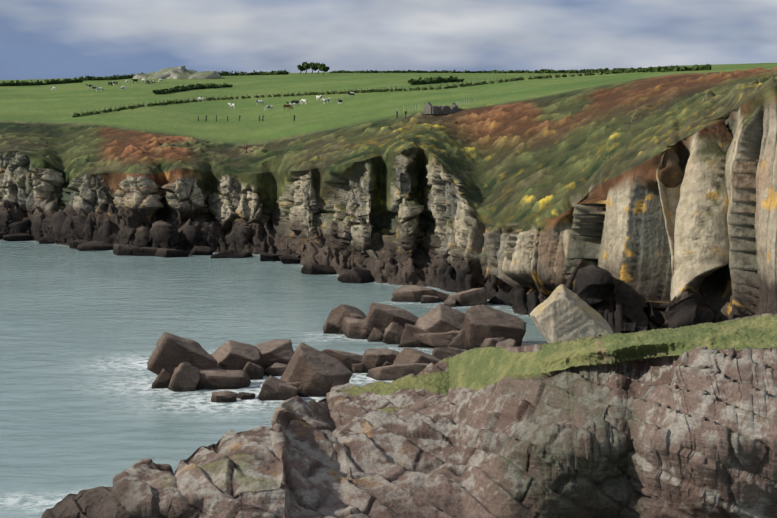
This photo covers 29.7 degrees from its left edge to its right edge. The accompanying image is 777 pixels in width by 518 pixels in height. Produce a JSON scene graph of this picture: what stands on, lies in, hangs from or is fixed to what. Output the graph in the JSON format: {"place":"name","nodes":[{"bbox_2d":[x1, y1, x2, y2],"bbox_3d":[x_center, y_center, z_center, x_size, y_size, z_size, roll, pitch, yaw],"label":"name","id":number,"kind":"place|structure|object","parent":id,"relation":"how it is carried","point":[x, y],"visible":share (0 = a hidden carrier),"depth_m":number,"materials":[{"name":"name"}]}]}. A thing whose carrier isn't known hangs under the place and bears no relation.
{"place":"outdoors","nodes":[
{"label":"outdoors","id":0,"kind":"place"},
{"bbox_2d":[0,240,645,517],"bbox_3d":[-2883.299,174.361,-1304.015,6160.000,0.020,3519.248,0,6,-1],"label":"sea water","id":1,"kind":"structure","parent":0,"point":[84,405],"depth_m":182.30,"materials":[{"name":"liquid"}]},
{"bbox_2d":[0,232,374,282],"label":"shore rocks","id":2,"kind":"object","parent":1,"relation":"in","point":[357,275],"visible":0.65,"depth_m":278.44,"materials":[{"name":"black stone"}]},
{"bbox_2d":[147,332,466,402],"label":"reef rocks","id":3,"kind":"object","parent":1,"relation":"in","point":[175,363],"visible":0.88,"depth_m":153.76,"materials":[{"name":"brown stone"}]},
{"bbox_2d":[323,285,526,349],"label":"reef rocks","id":4,"kind":"object","parent":1,"relation":"in","point":[479,323],"visible":0.79,"depth_m":180.24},
{"bbox_2d":[0,63,776,333],"bbox_3d":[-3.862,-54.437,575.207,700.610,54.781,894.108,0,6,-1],"label":"coast cliffs","id":5,"kind":"structure","parent":0,"point":[630,202],"depth_m":257.78,"materials":[{"name":"green plant"}]},
{"bbox_2d":[0,77,82,85],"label":"hedge","id":6,"kind":"object","parent":5,"relation":"on","point":[48,82],"visible":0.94,"depth_m":663.38,"materials":[{"name":"green plant"}]},
{"bbox_2d":[79,72,143,80],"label":"hedge","id":7,"kind":"object","parent":5,"relation":"on","point":[92,78],"visible":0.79,"depth_m":730.98,"materials":[{"name":"green plant"}]},
{"bbox_2d":[132,66,221,78],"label":"rocky outcrop","id":8,"kind":"object","parent":5,"relation":"on","point":[181,72],"visible":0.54,"depth_m":731.49,"materials":[{"name":"grey stone"}]},
{"bbox_2d":[152,83,232,93],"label":"field hedge","id":9,"kind":"object","parent":5,"relation":"on","point":[177,88],"depth_m":567.06,"materials":[{"name":"green plant"}]},
{"bbox_2d":[219,70,288,75],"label":"hedge","id":10,"kind":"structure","parent":5,"relation":"on","point":[272,72],"depth_m":773.37,"materials":[{"name":"green plant"}]},
{"bbox_2d":[283,104,292,108],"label":"cow","id":11,"kind":"object","parent":5,"relation":"on","point":[286,105],"visible":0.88,"depth_m":425.00},
{"bbox_2d":[297,64,307,73],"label":"tree","id":12,"kind":"object","parent":5,"relation":"on","point":[300,68],"visible":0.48,"depth_m":778.28,"materials":[{"name":"green plant"}]},
{"bbox_2d":[302,62,309,73],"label":"tree","id":13,"kind":"object","parent":5,"relation":"on","point":[306,65],"visible":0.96,"depth_m":773.58,"materials":[{"name":"green plant"}]},
{"bbox_2d":[309,62,319,73],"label":"tree","id":14,"kind":"object","parent":5,"relation":"on","point":[314,66],"visible":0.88,"depth_m":767.56,"materials":[{"name":"green plant"}]},
{"bbox_2d":[318,63,325,73],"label":"tree","id":15,"kind":"object","parent":5,"relation":"on","point":[320,66],"visible":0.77,"depth_m":751.00,"materials":[{"name":"green plant"}]},
{"bbox_2d":[321,66,329,74],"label":"tree","id":16,"kind":"object","parent":5,"relation":"on","point":[325,69],"visible":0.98,"depth_m":741.02,"materials":[{"name":"green plant"}]},
{"bbox_2d":[72,69,636,116],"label":"hedgerow","id":17,"kind":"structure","parent":5,"relation":"on","point":[319,93],"depth_m":456.79,"materials":[{"name":"green plant"}]},
{"bbox_2d":[74,68,642,114],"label":"fence posts","id":18,"kind":"object","parent":5,"relation":"on","point":[350,90],"visible":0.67,"depth_m":472.76,"materials":[{"name":"wood"}]},
{"bbox_2d":[330,70,500,72],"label":"hedge","id":19,"kind":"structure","parent":5,"relation":"on","point":[419,71],"depth_m":749.60,"materials":[{"name":"green plant"}]},
{"bbox_2d":[408,76,464,84],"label":"hedge bushes","id":20,"kind":"object","parent":5,"relation":"on","point":[430,80],"visible":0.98,"depth_m":489.25,"materials":[{"name":"green plant"}]},
{"bbox_2d":[424,102,465,114],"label":"stone ruin","id":21,"kind":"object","parent":5,"relation":"on","point":[429,108],"visible":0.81,"depth_m":293.27,"materials":[{"name":"grey stone"}]},
{"bbox_2d":[530,284,613,342],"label":"boulder","id":22,"kind":"object","parent":5,"relation":"on","point":[561,312],"visible":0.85,"depth_m":168.19,"materials":[{"name":"beige stone"}]},
{"bbox_2d":[501,64,711,73],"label":"hedge","id":23,"kind":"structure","parent":5,"relation":"on","point":[696,67],"depth_m":459.86,"materials":[{"name":"green plant"}]},
{"bbox_2d":[0,0,776,79],"label":"sky","id":24,"kind":"structure","parent":0,"point":[40,39],"materials":[{"name":"grey"}]},
{"bbox_2d":[41,313,776,517],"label":"headland rock","id":25,"kind":"object","parent":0,"point":[680,422],"visible":1,"depth_m":103.28,"materials":[{"name":"brown stone"}]}
]}

